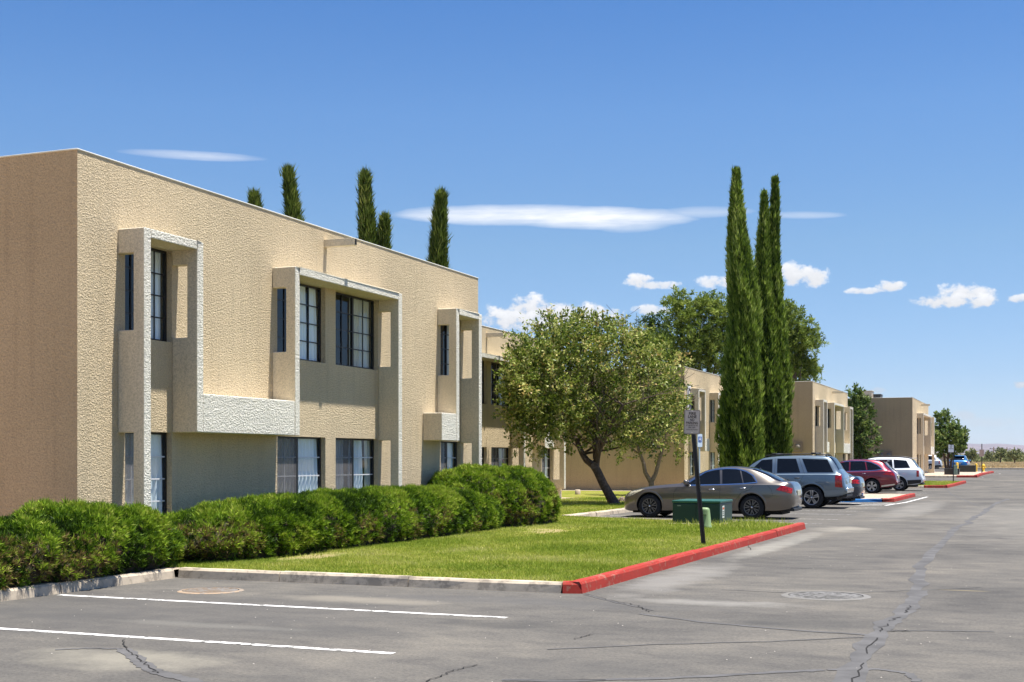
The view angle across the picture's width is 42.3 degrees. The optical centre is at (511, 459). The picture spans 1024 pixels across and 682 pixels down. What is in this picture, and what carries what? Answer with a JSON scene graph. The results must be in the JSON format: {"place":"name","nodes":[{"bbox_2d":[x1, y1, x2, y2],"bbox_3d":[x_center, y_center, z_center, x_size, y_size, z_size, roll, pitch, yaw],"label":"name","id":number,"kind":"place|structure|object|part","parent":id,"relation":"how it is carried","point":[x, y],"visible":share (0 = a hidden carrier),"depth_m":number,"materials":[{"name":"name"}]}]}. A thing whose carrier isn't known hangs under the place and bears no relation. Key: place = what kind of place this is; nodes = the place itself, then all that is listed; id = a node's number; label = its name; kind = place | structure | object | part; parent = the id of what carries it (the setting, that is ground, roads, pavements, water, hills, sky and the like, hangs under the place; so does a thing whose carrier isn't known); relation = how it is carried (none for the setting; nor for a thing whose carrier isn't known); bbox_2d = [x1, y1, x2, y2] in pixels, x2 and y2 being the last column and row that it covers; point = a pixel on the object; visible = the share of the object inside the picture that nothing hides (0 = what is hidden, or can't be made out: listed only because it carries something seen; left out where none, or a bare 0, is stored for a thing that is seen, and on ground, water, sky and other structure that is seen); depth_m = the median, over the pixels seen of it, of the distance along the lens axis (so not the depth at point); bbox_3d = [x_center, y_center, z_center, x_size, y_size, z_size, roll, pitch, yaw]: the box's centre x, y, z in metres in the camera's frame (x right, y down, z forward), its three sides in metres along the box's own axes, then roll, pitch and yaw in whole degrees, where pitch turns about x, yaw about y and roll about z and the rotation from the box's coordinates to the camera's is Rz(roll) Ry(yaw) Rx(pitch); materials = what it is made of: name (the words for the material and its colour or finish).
{"place":"outdoors","nodes":[
{"label":"outdoors","id":0,"kind":"place"},
{"bbox_2d":[0,469,1023,681],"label":"road","id":1,"kind":"structure","parent":0,"point":[515,645],"depth_m":13.18,"materials":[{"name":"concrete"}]},
{"bbox_2d":[0,568,174,601],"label":"kerb","id":2,"kind":"structure","parent":1,"relation":"on","point":[37,590],"depth_m":16.25,"materials":[{"name":"concrete"}]},
{"bbox_2d":[177,587,243,593],"bbox_3d":[-3.679,1.593,16.156,0.800,0.009,0.800,0,0,22],"label":"manhole cover","id":3,"kind":"object","parent":1,"relation":"on","point":[213,590],"visible":1,"depth_m":16.13,"materials":[{"name":"metal"}]},
{"bbox_2d":[0,594,506,653],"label":"road marking","id":4,"kind":"object","parent":1,"relation":"on","point":[237,642],"visible":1,"depth_m":12.24,"materials":[{"name":"white paint"}]},
{"bbox_2d":[178,567,562,592],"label":"kerb","id":5,"kind":"structure","parent":1,"relation":"on","point":[382,580],"depth_m":16.85,"materials":[{"name":"concrete"}]},
{"bbox_2d":[122,545,910,681],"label":"road crack","id":6,"kind":"object","parent":1,"relation":"on","point":[586,635],"visible":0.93,"depth_m":10.30,"materials":[{"name":"black asphalt"}]},
{"bbox_2d":[49,546,1010,677],"bbox_3d":[3.336,1.591,17.167,14.415,0.009,17.270,0,0,22],"label":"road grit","id":7,"kind":"object","parent":1,"relation":"on","point":[529,625],"visible":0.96,"depth_m":13.26,"materials":[{"name":"grey gravel"}]},
{"bbox_2d":[55,477,1008,681],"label":"road seal","id":8,"kind":"object","parent":1,"relation":"on","point":[848,671],"visible":1,"depth_m":11.50,"materials":[{"name":"grey asphalt"}]},
{"bbox_2d":[562,508,794,523],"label":"kerb","id":9,"kind":"structure","parent":1,"relation":"on","point":[606,512],"depth_m":38.02,"materials":[{"name":"concrete"}]},
{"bbox_2d":[563,522,805,593],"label":"red kerb","id":10,"kind":"structure","parent":1,"relation":"on","point":[592,583],"depth_m":19.40,"materials":[{"name":"paint"}]},
{"bbox_2d":[697,434,701,472],"bbox_3d":[6.805,0.375,48.007,0.058,2.650,0.300,0,0,42],"label":"accessible parking sign","id":11,"kind":"object","parent":1,"relation":"on","point":[699,440],"visible":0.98,"depth_m":47.99,"materials":[{"name":"blue"}]},
{"bbox_2d":[624,466,801,518],"bbox_3d":[5.604,0.882,36.895,4.782,1.435,2.053,0,0,22],"label":"parked sedan","id":12,"kind":"object","parent":1,"relation":"on","point":[754,492],"visible":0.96,"depth_m":35.97,"materials":[{"name":"grey metal"}]},
{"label":"side window","id":13,"kind":"part","parent":12,"relation":"part of","materials":[{"name":"black glass"}]},
{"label":"side window","id":14,"kind":"part","parent":12,"relation":"part of","materials":[{"name":"black glass"}]},
{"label":"side window","id":15,"kind":"part","parent":12,"relation":"part of","materials":[{"name":"black glass"}]},
{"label":"rear window","id":16,"kind":"part","parent":12,"relation":"part of","materials":[{"name":"blue glass"}]},
{"bbox_2d":[658,507,853,519],"bbox_3d":[6.928,1.596,39.612,6.421,0.001,11.790,0,0,22],"label":"road marking","id":17,"kind":"object","parent":1,"relation":"on","point":[783,518],"visible":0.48,"depth_m":38.76,"materials":[{"name":"paint"}]},
{"bbox_2d":[749,452,853,508],"bbox_3d":[8.980,0.673,44.807,4.890,1.854,2.193,0,0,22],"label":"parked suv","id":18,"kind":"object","parent":1,"relation":"on","point":[822,480],"visible":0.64,"depth_m":43.59,"materials":[{"name":"grey metal"}]},
{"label":"side window","id":19,"kind":"part","parent":18,"relation":"part of","materials":[{"name":"black glass"}]},
{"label":"side window","id":20,"kind":"part","parent":18,"relation":"part of","materials":[{"name":"black glass"}]},
{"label":"side window","id":21,"kind":"part","parent":18,"relation":"part of","materials":[{"name":"black glass"}]},
{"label":"rear window","id":22,"kind":"part","parent":18,"relation":"part of","materials":[{"name":"blue glass"}]},
{"bbox_2d":[781,591,870,600],"bbox_3d":[3.687,1.593,15.549,1.040,0.009,1.040,0,0,22],"label":"manhole cover","id":23,"kind":"object","parent":1,"relation":"on","point":[825,595],"visible":1,"depth_m":15.54,"materials":[{"name":"metal"}]},
{"bbox_2d":[827,473,864,504],"bbox_3d":[10.388,0.882,48.336,4.782,1.435,2.053,0,0,22],"label":"parked sedan","id":24,"kind":"object","parent":1,"relation":"on","point":[858,484],"visible":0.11,"depth_m":46.94,"materials":[{"name":"blue paint"}]},
{"bbox_2d":[841,499,881,501],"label":"blue kerb","id":25,"kind":"structure","parent":1,"relation":"on","point":[868,500],"depth_m":50.13,"materials":[{"name":"paint"}]},
{"bbox_2d":[802,497,925,505],"bbox_3d":[14.312,1.596,50.940,5.623,0.001,13.910,0,0,52],"label":"road marking","id":26,"kind":"object","parent":1,"relation":"on","point":[892,504],"visible":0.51,"depth_m":48.57,"materials":[{"name":"white paint"}]},
{"bbox_2d":[844,382,883,458],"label":"street tree","id":27,"kind":"object","parent":1,"relation":"on","point":[859,401],"visible":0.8,"depth_m":93.19,"materials":[{"name":"green plant"}]},
{"bbox_2d":[840,459,899,492],"bbox_3d":[16.262,0.780,63.973,4.700,1.640,2.184,0,0,22],"label":"parked suv","id":28,"kind":"object","parent":1,"relation":"on","point":[877,476],"visible":0.49,"depth_m":62.78,"materials":[{"name":"red metal"}]},
{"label":"side window","id":29,"kind":"part","parent":28,"relation":"part of","materials":[{"name":"black glass"}]},
{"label":"side window","id":30,"kind":"part","parent":28,"relation":"part of","materials":[{"name":"black glass"}]},
{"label":"side window","id":31,"kind":"part","parent":28,"relation":"part of","materials":[{"name":"black glass"}]},
{"bbox_2d":[864,493,915,495],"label":"kerb","id":32,"kind":"structure","parent":1,"relation":"on","point":[882,493],"depth_m":58.16,"materials":[{"name":"concrete"}]},
{"bbox_2d":[868,456,925,490],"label":"parked suv","id":33,"kind":"object","parent":1,"relation":"on","point":[911,472],"visible":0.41,"depth_m":68.12,"materials":[{"name":"white paint"}]},
{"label":"side window","id":34,"kind":"part","parent":33,"relation":"part of","materials":[{"name":"black glass"}]},
{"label":"side window","id":35,"kind":"part","parent":33,"relation":"part of","materials":[{"name":"black glass"}]},
{"bbox_2d":[881,493,915,501],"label":"red kerb","id":36,"kind":"structure","parent":1,"relation":"on","point":[901,497],"depth_m":52.03,"materials":[{"name":"paint"}]},
{"bbox_2d":[928,455,942,468],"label":"parked suv","id":37,"kind":"object","parent":1,"relation":"on","point":[938,463],"visible":0.38,"depth_m":145.76,"materials":[{"name":"silver metal"}]},
{"bbox_2d":[925,476,955,477],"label":"kerb","id":38,"kind":"structure","parent":1,"relation":"on","point":[942,476],"depth_m":93.92,"materials":[{"name":"concrete"}]},
{"bbox_2d":[924,481,965,487],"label":"red kerb","id":39,"kind":"structure","parent":1,"relation":"on","point":[945,486],"depth_m":73.93,"materials":[{"name":"paint"}]},
{"bbox_2d":[949,455,970,468],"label":"parked suv","id":40,"kind":"object","parent":1,"relation":"on","point":[961,459],"visible":0.37,"depth_m":133.89,"materials":[{"name":"blue paint"}]},
{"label":"rear window","id":41,"kind":"part","parent":40,"relation":"part of","materials":[{"name":"black glass"}]},
{"bbox_2d":[957,471,993,477],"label":"red kerb","id":42,"kind":"structure","parent":1,"relation":"on","point":[973,476],"depth_m":93.68,"materials":[{"name":"paint"}]},
{"bbox_2d":[939,468,1023,468],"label":"kerb","id":43,"kind":"structure","parent":1,"relation":"on","point":[994,468],"depth_m":161.83,"materials":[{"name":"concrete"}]},
{"bbox_2d":[0,0,1023,444],"label":"sky","id":44,"kind":"structure","parent":0,"point":[584,151],"materials":[{"name":"blue"}]},
{"bbox_2d":[166,480,959,581],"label":"lawn","id":45,"kind":"structure","parent":0,"point":[572,494],"depth_m":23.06,"materials":[{"name":"green plant"}]},
{"bbox_2d":[246,186,264,208],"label":"italian cypress","id":46,"kind":"object","parent":45,"relation":"on","point":[254,197],"visible":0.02,"depth_m":37.90,"materials":[{"name":"green plant"}]},
{"bbox_2d":[279,163,306,220],"bbox_3d":[-6.112,-3.511,37.957,1.604,10.162,1.706,0,0,-6],"label":"italian cypress","id":47,"kind":"object","parent":45,"relation":"on","point":[292,206],"visible":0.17,"depth_m":37.88,"materials":[{"name":"green plant"}]},
{"bbox_2d":[165,483,507,561],"bbox_3d":[-2.818,0.997,24.293,2.198,1.129,11.936,0,0,22],"label":"juniper","id":48,"kind":"object","parent":45,"relation":"on","point":[266,525],"visible":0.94,"depth_m":21.71,"materials":[{"name":"green plant"}]},
{"bbox_2d":[355,166,380,245],"bbox_3d":[-4.012,-3.499,37.995,1.756,10.138,1.650,0,0,22],"label":"italian cypress","id":49,"kind":"object","parent":45,"relation":"on","point":[367,223],"visible":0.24,"depth_m":37.88,"materials":[{"name":"green plant"}]},
{"bbox_2d":[376,210,393,248],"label":"italian cypress","id":50,"kind":"object","parent":45,"relation":"on","point":[384,236],"visible":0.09,"depth_m":37.89,"materials":[{"name":"green plant"}]},
{"bbox_2d":[425,186,453,267],"bbox_3d":[-1.976,-3.180,38.063,1.613,9.501,1.515,0,0,22],"label":"italian cypress","id":51,"kind":"object","parent":45,"relation":"on","point":[438,248],"visible":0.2,"depth_m":37.85,"materials":[{"name":"green plant"}]},
{"bbox_2d":[426,462,561,526],"bbox_3d":[-0.451,0.783,30.912,3.092,1.545,5.403,0,0,22],"label":"juniper","id":52,"kind":"object","parent":45,"relation":"on","point":[525,495],"visible":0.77,"depth_m":29.58,"materials":[{"name":"green plant"}]},
{"bbox_2d":[491,303,704,503],"bbox_3d":[3.057,-1.800,43.995,6.752,7.011,7.446,0,0,22],"label":"broadleaf tree","id":53,"kind":"object","parent":45,"relation":"on","point":[590,415],"visible":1,"depth_m":43.45,"materials":[{"name":"green plant"}]},
{"bbox_2d":[572,490,631,490],"bbox_3d":[4.735,1.486,64.565,8.800,0.001,1.400,0,0,22],"label":"gravel strip","id":54,"kind":"object","parent":45,"relation":"on","point":[601,490],"depth_m":64.53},
{"bbox_2d":[603,355,704,485],"bbox_3d":[5.764,-1.468,56.480,4.237,6.078,4.234,0,0,-16],"label":"broadleaf tree","id":55,"kind":"object","parent":45,"relation":"on","point":[651,480],"visible":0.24,"depth_m":55.93,"materials":[{"name":"green plant"}]},
{"bbox_2d":[684,410,705,544],"bbox_3d":[3.228,0.406,23.306,0.410,2.587,0.054,0,0,3],"label":"fire lane sign","id":56,"kind":"object","parent":45,"relation":"on","point":[692,422],"visible":1,"depth_m":23.29,"materials":[{"name":"grey metal"}]},
{"bbox_2d":[668,499,732,524],"bbox_3d":[4.506,1.242,31.168,1.300,0.615,1.480,0,0,22],"label":"transformer box","id":57,"kind":"object","parent":45,"relation":"on","point":[683,509],"visible":0.65,"depth_m":30.62,"materials":[{"name":"metal"}]},
{"bbox_2d":[703,507,711,527],"bbox_3d":[4.230,1.269,28.901,0.264,0.462,0.217,0,0,22],"label":"cable pedestal","id":58,"kind":"object","parent":45,"relation":"on","point":[707,517],"visible":0.52,"depth_m":28.81,"materials":[{"name":"green plastic"}]},
{"bbox_2d":[714,165,765,466],"bbox_3d":[10.413,-5.940,59.894,2.518,15.020,2.335,0,0,-18],"label":"italian cypress","id":59,"kind":"object","parent":45,"relation":"on","point":[739,429],"visible":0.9,"depth_m":59.47,"materials":[{"name":"green plant"}]},
{"bbox_2d":[753,174,794,457],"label":"italian cypress","id":60,"kind":"object","parent":45,"relation":"on","point":[778,387],"visible":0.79,"depth_m":65.45,"materials":[{"name":"green plant"}]},
{"bbox_2d":[862,494,904,498],"bbox_3d":[12.596,1.490,54.470,6.700,0.001,9.700,0,0,22],"label":"gravel bed","id":61,"kind":"object","parent":45,"relation":"on","point":[873,496],"visible":0.17,"depth_m":55.58,"materials":[{"name":"beige gravel"}]},
{"bbox_2d":[925,471,982,475],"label":"gravel bed","id":62,"kind":"object","parent":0,"point":[938,473],"visible":0.17,"depth_m":102.65,"materials":[{"name":"beige gravel"}]},
{"bbox_2d":[944,469,959,474],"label":"utility box","id":63,"kind":"object","parent":62,"relation":"on","point":[948,471],"visible":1,"depth_m":97.68,"materials":[{"name":"paint"}]},
{"bbox_2d":[933,408,970,468],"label":"street tree","id":64,"kind":"object","parent":62,"relation":"on","point":[956,436],"visible":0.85,"depth_m":116.47,"materials":[{"name":"green plant"}]},
{"bbox_2d":[954,465,957,474],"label":"utility box","id":65,"kind":"object","parent":62,"relation":"on","point":[955,469],"visible":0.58,"depth_m":96.84,"materials":[{"name":"paint"}]},
{"bbox_2d":[959,465,975,471],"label":"utility box","id":66,"kind":"object","parent":62,"relation":"on","point":[967,468],"visible":0.87,"depth_m":114.74,"materials":[{"name":"paint"}]},
{"bbox_2d":[979,444,983,472],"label":"parking sign","id":67,"kind":"object","parent":62,"relation":"on","point":[981,452],"visible":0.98,"depth_m":103.02,"materials":[{"name":"grey metal"}]},
{"bbox_2d":[936,444,1023,454],"bbox_3d":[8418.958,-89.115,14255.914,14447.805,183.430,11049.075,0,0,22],"label":"hills","id":68,"kind":"structure","parent":0,"point":[977,447],"depth_m":13281.69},
{"bbox_3d":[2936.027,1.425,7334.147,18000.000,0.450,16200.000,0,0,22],"label":"ground","id":69,"kind":"structure","parent":0,"visible":0},
{"bbox_2d":[0,148,481,517],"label":"apartment building","id":70,"kind":"structure","parent":69,"relation":"on","point":[167,344],"depth_m":21.92,"materials":[{"name":"beige paint"}]},
{"bbox_2d":[125,248,166,341],"bbox_3d":[-5.811,-2.585,20.673,0.136,1.510,1.165,0,0,22],"label":"window","id":71,"kind":"structure","parent":70,"relation":"in","point":[155,253],"depth_m":21.08,"materials":[{"name":"grey glass"}]},
{"bbox_2d":[125,432,166,516],"bbox_3d":[-5.814,0.325,20.674,0.142,1.530,1.165,0,0,22],"label":"window","id":72,"kind":"structure","parent":70,"relation":"in","point":[158,451],"depth_m":21.03,"materials":[{"name":"grey glass"}]},
{"bbox_2d":[277,283,320,362],"bbox_3d":[-4.109,-2.585,24.941,0.148,1.510,1.745,0,0,22],"label":"window","id":73,"kind":"structure","parent":70,"relation":"in","point":[313,341],"depth_m":25.54,"materials":[{"name":"grey glass"}]},
{"bbox_2d":[277,436,320,493],"bbox_3d":[-4.112,0.325,24.942,0.154,1.530,1.745,0,0,22],"label":"window","id":74,"kind":"structure","parent":70,"relation":"in","point":[298,458],"depth_m":25.08,"materials":[{"name":"grey glass"}]},
{"bbox_2d":[336,292,373,369],"bbox_3d":[-3.287,-2.585,26.949,0.114,1.510,1.795,0,0,22],"label":"window","id":75,"kind":"structure","parent":70,"relation":"in","point":[358,313],"depth_m":27.37,"materials":[{"name":"black glass"}]},
{"bbox_2d":[336,438,373,489],"bbox_3d":[-3.303,0.325,26.956,0.148,1.530,1.795,0,0,22],"label":"window","id":76,"kind":"structure","parent":70,"relation":"in","point":[349,457],"depth_m":26.95,"materials":[{"name":"grey glass"}]},
{"bbox_2d":[441,325,448,374],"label":"window","id":77,"kind":"structure","parent":70,"relation":"in","point":[446,327],"depth_m":31.16,"materials":[{"name":"black glass"}]},
{"bbox_2d":[441,441,456,470],"bbox_3d":[-1.597,0.325,31.201,0.136,1.530,1.135,0,0,22],"label":"window","id":78,"kind":"structure","parent":70,"relation":"in","point":[447,457],"depth_m":31.41,"materials":[{"name":"grey glass"}]},
{"bbox_2d":[482,325,565,497],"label":"apartment building","id":79,"kind":"structure","parent":69,"relation":"on","point":[497,450],"depth_m":45.86,"materials":[{"name":"beige paint"}]},
{"bbox_2d":[482,361,483,403],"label":"window","id":80,"kind":"structure","parent":79,"relation":"in","point":[482,361],"depth_m":44.53,"materials":[{"name":"black glass"}]},
{"bbox_2d":[482,447,483,464],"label":"window","id":81,"kind":"structure","parent":79,"relation":"in","point":[482,447],"depth_m":44.53,"materials":[{"name":"brown metal"}]},
{"bbox_2d":[491,362,507,405],"bbox_3d":[-0.517,-2.585,45.789,0.114,1.510,1.795,0,0,22],"label":"window","id":82,"kind":"structure","parent":79,"relation":"in","point":[498,365],"depth_m":45.86,"materials":[{"name":"black glass"}]},
{"bbox_2d":[491,447,507,466],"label":"window","id":83,"kind":"structure","parent":79,"relation":"in","point":[496,452],"depth_m":45.77,"materials":[{"name":"glass"}]},
{"bbox_2d":[542,448,549,478],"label":"window","id":84,"kind":"structure","parent":79,"relation":"in","point":[544,461],"depth_m":50.36,"materials":[{"name":"grey glass"}]},
{"bbox_2d":[562,366,722,489],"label":"apartment building","id":85,"kind":"structure","parent":69,"relation":"on","point":[626,474],"depth_m":65.00,"materials":[{"name":"beige paint"}]},
{"bbox_2d":[687,386,690,409],"bbox_3d":[8.604,-3.000,64.276,0.054,1.240,0.640,0,0,22],"label":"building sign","id":86,"kind":"object","parent":85,"relation":"attached to","point":[688,392],"visible":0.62,"depth_m":64.09,"materials":[{"name":"white"}]},
{"bbox_2d":[690,452,693,474],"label":"window","id":87,"kind":"structure","parent":85,"relation":"in","point":[691,457],"depth_m":65.61,"materials":[{"name":"grey glass"}]},
{"bbox_2d":[710,400,714,421],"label":"window","id":88,"kind":"structure","parent":85,"relation":"in","point":[712,401],"depth_m":69.86,"materials":[{"name":"grey glass"}]},
{"bbox_2d":[710,452,714,468],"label":"window","id":89,"kind":"structure","parent":85,"relation":"in","point":[712,457],"depth_m":69.74,"materials":[{"name":"glass"}]},
{"bbox_2d":[632,310,675,365],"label":"pine tree","id":90,"kind":"object","parent":69,"relation":"on","point":[653,319],"visible":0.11,"depth_m":103.58,"materials":[{"name":"green plant"}]},
{"bbox_2d":[647,284,727,375],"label":"broadleaf tree","id":91,"kind":"object","parent":69,"relation":"on","point":[704,344],"visible":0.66,"depth_m":99.20,"materials":[{"name":"green plant"}]},
{"bbox_2d":[710,381,852,461],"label":"apartment building","id":92,"kind":"structure","parent":69,"relation":"on","point":[822,415],"depth_m":77.17,"materials":[{"name":"beige paint"}]},
{"bbox_2d":[790,442,801,451],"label":"meter box","id":93,"kind":"object","parent":92,"relation":"attached to","point":[797,446],"visible":0.56,"depth_m":75.42,"materials":[{"name":"beige metal"}]},
{"bbox_2d":[827,409,828,427],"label":"window","id":94,"kind":"structure","parent":92,"relation":"in","point":[827,409],"depth_m":81.84,"materials":[{"name":"black glass"}]},
{"bbox_2d":[784,298,830,382],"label":"broadleaf tree","id":95,"kind":"object","parent":69,"relation":"on","point":[801,341],"visible":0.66,"depth_m":103.22,"materials":[{"name":"green plant"}]},
{"bbox_2d":[848,397,934,472],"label":"apartment building","id":96,"kind":"structure","parent":69,"relation":"on","point":[907,428],"depth_m":95.39,"materials":[{"name":"beige paint"}]},
{"bbox_2d":[863,390,873,397],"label":"cooling unit","id":97,"kind":"object","parent":96,"relation":"on","point":[870,393],"visible":0.25,"depth_m":100.17,"materials":[{"name":"metal"}]},
{"bbox_2d":[873,394,882,397],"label":"cooling unit","id":98,"kind":"object","parent":96,"relation":"on","point":[877,396],"visible":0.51,"depth_m":100.89,"materials":[{"name":"metal"}]},
{"bbox_2d":[878,451,891,455],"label":"meter box","id":99,"kind":"object","parent":96,"relation":"attached to","point":[886,453],"visible":0.65,"depth_m":95.18,"materials":[{"name":"beige metal"}]},
{"bbox_2d":[963,447,977,462],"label":"desert tree","id":100,"kind":"object","parent":69,"relation":"on","point":[971,454],"visible":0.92,"depth_m":299.58,"materials":[{"name":"green plant"}]},
{"bbox_2d":[937,451,1023,461],"bbox_3d":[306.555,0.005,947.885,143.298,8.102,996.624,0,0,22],"label":"desert scrub","id":101,"kind":"object","parent":69,"relation":"on","point":[978,459],"visible":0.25,"depth_m":489.40,"materials":[{"name":"green plant"}]},
{"bbox_2d":[940,461,1023,467],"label":"dry grass","id":102,"kind":"structure","parent":69,"relation":"on","point":[997,464],"depth_m":189.50,"materials":[{"name":"beige plant"}]},
{"bbox_2d":[985,450,994,461],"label":"desert tree","id":103,"kind":"object","parent":69,"relation":"on","point":[987,455],"visible":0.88,"depth_m":419.38,"materials":[{"name":"green plant"}]},
{"bbox_2d":[993,447,1006,462],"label":"desert tree","id":104,"kind":"object","parent":69,"relation":"on","point":[1000,453],"visible":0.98,"depth_m":329.49,"materials":[{"name":"green plant"}]},
{"bbox_2d":[1005,447,1023,462],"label":"desert tree","id":105,"kind":"object","parent":69,"relation":"on","point":[1014,453],"visible":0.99,"depth_m":299.53,"materials":[{"name":"green plant"}]},
{"label":"gravel bed","id":106,"kind":"structure","parent":0,"visible":0},
{"bbox_2d":[0,496,186,590],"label":"juniper","id":107,"kind":"object","parent":106,"relation":"on","point":[43,540],"visible":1,"depth_m":16.58,"materials":[{"name":"green plant"}]},
{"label":"lawn","id":108,"kind":"structure","parent":0,"visible":0},
{"bbox_2d":[948,444,953,480],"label":"parking sign","id":109,"kind":"object","parent":108,"relation":"on","point":[950,448],"visible":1,"depth_m":80.99,"materials":[{"name":"grey metal"}]}
]}

